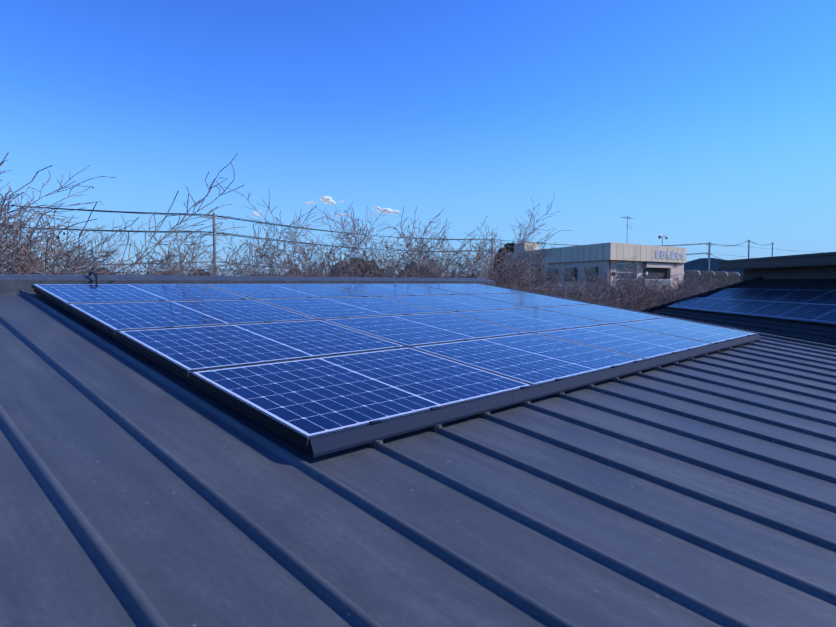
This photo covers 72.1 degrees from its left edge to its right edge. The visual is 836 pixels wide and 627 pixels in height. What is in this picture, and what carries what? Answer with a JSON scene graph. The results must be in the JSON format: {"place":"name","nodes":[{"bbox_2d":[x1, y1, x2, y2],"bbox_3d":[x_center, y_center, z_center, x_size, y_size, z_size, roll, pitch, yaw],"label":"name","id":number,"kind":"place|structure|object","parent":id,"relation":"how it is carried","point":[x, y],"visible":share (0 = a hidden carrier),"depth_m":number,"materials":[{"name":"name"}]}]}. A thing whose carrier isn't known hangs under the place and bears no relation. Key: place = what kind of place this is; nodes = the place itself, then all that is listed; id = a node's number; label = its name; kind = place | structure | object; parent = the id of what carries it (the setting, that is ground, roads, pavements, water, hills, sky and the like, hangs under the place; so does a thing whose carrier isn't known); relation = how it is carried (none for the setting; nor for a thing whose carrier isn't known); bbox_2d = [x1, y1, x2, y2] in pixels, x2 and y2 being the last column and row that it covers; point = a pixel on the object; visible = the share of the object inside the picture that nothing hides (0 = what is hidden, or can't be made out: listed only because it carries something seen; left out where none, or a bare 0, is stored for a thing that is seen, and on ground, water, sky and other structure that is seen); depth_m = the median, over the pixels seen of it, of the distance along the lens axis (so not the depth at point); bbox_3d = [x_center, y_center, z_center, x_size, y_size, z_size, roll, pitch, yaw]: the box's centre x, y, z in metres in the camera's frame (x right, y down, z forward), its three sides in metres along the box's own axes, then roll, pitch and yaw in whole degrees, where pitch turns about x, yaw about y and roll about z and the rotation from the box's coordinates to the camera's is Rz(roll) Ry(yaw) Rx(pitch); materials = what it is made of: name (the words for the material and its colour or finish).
{"place":"outdoors","nodes":[
{"label":"outdoors","id":0,"kind":"place"},
{"bbox_2d":[251,211,262,216],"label":"cloud","id":1,"kind":"structure","parent":0,"point":[254,213],"depth_m":2586.19,"materials":[{"name":"white"}]},
{"bbox_2d":[304,201,317,204],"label":"cloud","id":2,"kind":"structure","parent":0,"point":[310,202],"depth_m":2499.16,"materials":[{"name":"white"}]},
{"bbox_2d":[320,196,343,204],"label":"cloud","id":3,"kind":"structure","parent":0,"point":[326,199],"depth_m":2498.91,"materials":[{"name":"white"}]},
{"bbox_2d":[370,206,399,214],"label":"cloud","id":4,"kind":"structure","parent":0,"point":[386,211],"depth_m":2492.55,"materials":[{"name":"white"}]},
{"bbox_2d":[0,290,835,626],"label":"roof seams","id":5,"kind":"object","parent":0,"point":[130,594],"visible":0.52,"depth_m":2.31,"materials":[{"name":"metal"}]},
{"bbox_2d":[370,339,751,446],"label":"mounting brackets","id":6,"kind":"object","parent":5,"relation":"attached to","point":[374,444],"visible":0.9,"depth_m":3.82,"materials":[{"name":"grey metal"}]},
{"bbox_2d":[0,0,835,277],"label":"sky","id":7,"kind":"structure","parent":0,"point":[695,122],"materials":[{"name":"blue"}]},
{"bbox_2d":[152,272,743,281],"bbox_3d":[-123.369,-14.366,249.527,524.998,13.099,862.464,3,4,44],"label":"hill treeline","id":8,"kind":"object","parent":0,"point":[741,276],"visible":0.02,"depth_m":365.29,"materials":[{"name":"plant"}]},
{"bbox_2d":[684,258,743,273],"bbox_3d":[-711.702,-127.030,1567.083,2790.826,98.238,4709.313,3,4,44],"label":"hill","id":9,"kind":"structure","parent":0,"point":[693,264],"depth_m":2141.59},
{"bbox_2d":[647,252,835,345],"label":"neighboring roof","id":10,"kind":"structure","parent":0,"point":[814,271],"depth_m":20.18,"materials":[{"name":"grey metal"}]},
{"bbox_2d":[639,276,761,311],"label":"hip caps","id":11,"kind":"object","parent":10,"relation":"attached to","point":[744,282],"visible":0.6,"depth_m":25.11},
{"bbox_2d":[667,288,835,326],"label":"neighbour pv frames","id":12,"kind":"structure","parent":10,"relation":"on","point":[824,323],"depth_m":18.55,"materials":[{"name":"metal"}]},
{"bbox_2d":[670,288,835,321],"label":"solar panels","id":13,"kind":"object","parent":12,"relation":"in","point":[815,308],"visible":0.98,"depth_m":19.38,"materials":[{"name":"blue glass"}]},
{"label":"ground","id":14,"kind":"structure","parent":0,"visible":0},
{"bbox_2d":[0,164,114,273],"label":"cherry tree","id":15,"kind":"object","parent":14,"relation":"on","point":[27,237],"visible":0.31,"depth_m":12.79,"materials":[{"name":"brown plant"}]},
{"bbox_2d":[0,152,247,275],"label":"cherry tree","id":16,"kind":"object","parent":14,"relation":"on","point":[132,264],"visible":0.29,"depth_m":10.35,"materials":[{"name":"brown plant"}]},
{"bbox_2d":[0,187,381,276],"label":"cherry tree","id":17,"kind":"object","parent":14,"relation":"on","point":[178,273],"depth_m":14.46,"materials":[{"name":"brown plant"}]},
{"bbox_2d":[0,160,394,276],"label":"cherry tree","id":18,"kind":"object","parent":14,"relation":"on","point":[63,248],"depth_m":13.90,"materials":[{"name":"brown plant"}]},
{"bbox_2d":[144,226,436,277],"bbox_3d":[-3.892,0.831,19.906,8.936,7.126,9.583,0,3,-3],"label":"cherry tree","id":19,"kind":"object","parent":14,"relation":"on","point":[209,257],"visible":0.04,"depth_m":17.32,"materials":[{"name":"brown plant"}]},
{"bbox_2d":[249,272,439,277],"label":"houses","id":20,"kind":"structure","parent":14,"relation":"on","point":[322,275],"depth_m":149.34,"materials":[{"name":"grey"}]},
{"bbox_2d":[280,208,458,277],"bbox_3d":[-0.965,0.214,19.423,11.152,8.434,10.300,1,3,11],"label":"cherry tree","id":21,"kind":"object","parent":14,"relation":"on","point":[371,252],"visible":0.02,"depth_m":22.14,"materials":[{"name":"brown plant"}]},
{"bbox_2d":[203,186,563,292],"bbox_3d":[-0.795,-0.179,21.499,13.305,8.990,12.974,3,4,42],"label":"cherry tree","id":22,"kind":"object","parent":14,"relation":"on","point":[433,263],"visible":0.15,"depth_m":20.56,"materials":[{"name":"brown plant"}]},
{"bbox_2d":[200,213,773,275],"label":"utility poles","id":23,"kind":"object","parent":14,"relation":"on","point":[214,239],"visible":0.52,"depth_m":39.31,"materials":[{"name":"grey concrete"}]},
{"bbox_2d":[6,205,822,276],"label":"power lines","id":24,"kind":"object","parent":23,"relation":"attached to","point":[289,241],"visible":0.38,"depth_m":40.17,"materials":[{"name":"black"}]},
{"bbox_2d":[396,228,599,300],"bbox_3d":[3.086,0.214,26.343,10.554,7.620,12.235,-1,3,-16],"label":"cherry tree","id":25,"kind":"object","parent":14,"relation":"on","point":[512,269],"visible":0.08,"depth_m":22.15,"materials":[{"name":"brown plant"}]},
{"bbox_2d":[373,219,643,308],"bbox_3d":[3.459,0.089,25.183,11.638,8.055,13.558,1,3,15],"label":"cherry tree","id":26,"kind":"object","parent":14,"relation":"on","point":[590,292],"visible":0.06,"depth_m":23.47,"materials":[{"name":"brown plant"}]},
{"bbox_2d":[485,257,638,304],"bbox_3d":[8.214,0.397,32.130,8.831,6.686,9.464,2,4,35],"label":"bush","id":27,"kind":"object","parent":14,"relation":"on","point":[608,291],"visible":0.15,"depth_m":29.02,"materials":[{"name":"brown plant"}]},
{"bbox_2d":[507,242,673,311],"bbox_3d":[8.357,0.145,28.395,8.128,7.611,8.802,1,3,20],"label":"bush","id":28,"kind":"object","parent":14,"relation":"on","point":[568,295],"visible":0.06,"depth_m":27.67,"materials":[{"name":"brown plant"}]},
{"bbox_2d":[505,242,685,297],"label":"beige building","id":29,"kind":"structure","parent":14,"relation":"on","point":[614,255],"depth_m":54.59,"materials":[{"name":"concrete"}]},
{"bbox_2d":[619,216,668,245],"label":"rooftop antennas","id":30,"kind":"object","parent":29,"relation":"on","point":[631,226],"visible":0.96,"depth_m":55.59,"materials":[{"name":"grey metal"}]},
{"bbox_2d":[655,249,684,258],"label":"beige building letters","id":31,"kind":"object","parent":29,"relation":"attached to","point":[672,255],"visible":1,"depth_m":55.97,"materials":[{"name":"metal"}]},
{"bbox_2d":[549,258,693,309],"bbox_3d":[9.719,0.160,32.942,10.254,7.027,8.845,-2,4,-38],"label":"bush","id":32,"kind":"object","parent":14,"relation":"on","point":[620,305],"visible":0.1,"depth_m":33.41,"materials":[{"name":"brown plant"}]},
{"bbox_2d":[589,271,705,309],"bbox_3d":[13.964,0.358,36.952,8.254,6.249,8.846,-2,4,-36],"label":"bush","id":33,"kind":"object","parent":14,"relation":"on","point":[643,294],"visible":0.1,"depth_m":33.87,"materials":[{"name":"brown plant"}]},
{"bbox_2d":[598,263,703,308],"bbox_3d":[15.247,0.109,39.348,7.820,6.501,8.017,2,4,34],"label":"bush","id":34,"kind":"object","parent":14,"relation":"on","point":[670,288],"visible":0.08,"depth_m":37.40,"materials":[{"name":"brown plant"}]},
{"bbox_2d":[610,267,721,305],"bbox_3d":[17.568,0.080,40.433,7.750,6.443,7.946,-2,4,-35],"label":"bush","id":35,"kind":"object","parent":14,"relation":"on","point":[702,289],"visible":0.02,"depth_m":39.67,"materials":[{"name":"brown plant"}]},
{"bbox_2d":[670,275,740,297],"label":"bush","id":36,"kind":"object","parent":14,"relation":"on","point":[697,292],"depth_m":45.27,"materials":[{"name":"brown plant"}]},
{"bbox_2d":[683,270,739,290],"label":"vaulted shed","id":37,"kind":"structure","parent":14,"relation":"on","point":[732,277],"depth_m":70.31,"materials":[{"name":"grey metal"}]},
{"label":"house walls","id":38,"kind":"object","parent":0,"visible":0},
{"bbox_2d":[0,292,835,626],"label":"roof slope","id":39,"kind":"structure","parent":38,"relation":"on","point":[184,552],"depth_m":2.11,"materials":[{"name":"metal"}]},
{"bbox_2d":[88,271,115,283],"bbox_3d":[-3.358,-0.350,6.215,0.604,0.209,0.296,3,4,44],"label":"cable","id":40,"kind":"object","parent":39,"relation":"on","point":[95,275],"visible":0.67,"depth_m":6.10,"materials":[{"name":"black rubber"}]},
{"bbox_2d":[34,289,312,451],"bbox_3d":[0.309,0.041,6.454,4.550,0.040,6.884,14,12,43],"label":"rail","id":41,"kind":"object","parent":39,"relation":"on","point":[303,446],"visible":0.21,"depth_m":3.18,"materials":[{"name":"metal"}]},
{"bbox_2d":[31,283,756,445],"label":"pv frames","id":42,"kind":"structure","parent":39,"relation":"on","point":[265,418],"depth_m":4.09,"materials":[{"name":"silver metal"}]},
{"bbox_2d":[34,284,754,435],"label":"solar panels","id":43,"kind":"object","parent":42,"relation":"in","point":[311,397],"visible":0.92,"depth_m":4.65,"materials":[{"name":"blue glass"}]},
{"bbox_2d":[159,293,750,424],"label":"panel clamps","id":44,"kind":"object","parent":42,"relation":"attached to","point":[438,407],"visible":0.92,"depth_m":4.25,"materials":[{"name":"silver metal"}]},
{"bbox_2d":[308,334,760,457],"bbox_3d":[1.960,0.427,4.873,0.054,0.066,6.922,14,12,43],"label":"panel front skirt","id":45,"kind":"object","parent":42,"relation":"attached to","point":[325,444],"visible":0.96,"depth_m":3.20,"materials":[{"name":"grey metal"}]},
{"bbox_2d":[0,274,835,348],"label":"roof ridge cap","id":46,"kind":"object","parent":39,"relation":"on","point":[14,282],"depth_m":7.17,"materials":[{"name":"grey metal"}]},
{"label":"road","id":47,"kind":"structure","parent":0,"visible":0},
{"bbox_2d":[0,194,202,275],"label":"cherry tree","id":48,"kind":"object","parent":47,"relation":"on","point":[85,253],"visible":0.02,"depth_m":16.92,"materials":[{"name":"brown plant"}]},
{"bbox_2d":[97,228,311,276],"bbox_3d":[-8.313,0.688,20.908,10.597,7.260,9.141,1,3,17],"label":"cherry tree","id":49,"kind":"object","parent":47,"relation":"on","point":[264,262],"visible":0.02,"depth_m":19.15,"materials":[{"name":"brown plant"}]},
{"bbox_2d":[287,249,466,276],"bbox_3d":[-1.172,0.594,25.369,9.262,7.016,9.933,-1,3,-15],"label":"cherry tree","id":50,"kind":"object","parent":47,"relation":"on","point":[383,271],"depth_m":23.05,"materials":[{"name":"brown plant"}]},
{"bbox_2d":[423,253,542,293],"bbox_3d":[2.152,0.350,29.992,10.746,7.019,9.224,2,4,32],"label":"bush","id":51,"kind":"object","parent":47,"relation":"on","point":[508,274],"depth_m":28.19,"materials":[{"name":"brown plant"}]},
{"bbox_2d":[508,270,615,300],"bbox_3d":[10.066,0.103,37.322,9.743,6.676,8.404,-1,3,-15],"label":"bush","id":52,"kind":"object","parent":47,"relation":"on","point":[564,293],"depth_m":37.23,"materials":[{"name":"brown plant"}]},
{"bbox_2d":[544,275,644,298],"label":"bush","id":53,"kind":"object","parent":47,"relation":"on","point":[599,290],"visible":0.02,"depth_m":41.52,"materials":[{"name":"brown plant"}]},
{"bbox_2d":[586,273,694,299],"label":"bush","id":54,"kind":"object","parent":47,"relation":"on","point":[658,289],"depth_m":44.10,"materials":[{"name":"brown plant"}]},
{"bbox_2d":[638,276,712,293],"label":"bush","id":55,"kind":"object","parent":47,"relation":"on","point":[678,284],"depth_m":49.72,"materials":[{"name":"brown plant"}]},
{"bbox_2d":[665,276,719,295],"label":"bush","id":56,"kind":"object","parent":47,"relation":"on","point":[698,286],"visible":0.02,"depth_m":53.38,"materials":[{"name":"brown plant"}]},
{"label":"evergreen tree trunks","id":57,"kind":"structure","parent":0,"visible":0},
{"bbox_2d":[96,241,513,277],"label":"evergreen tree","id":58,"kind":"object","parent":57,"relation":"on","point":[511,249],"depth_m":77.86,"materials":[{"name":"green plant"}]}
]}

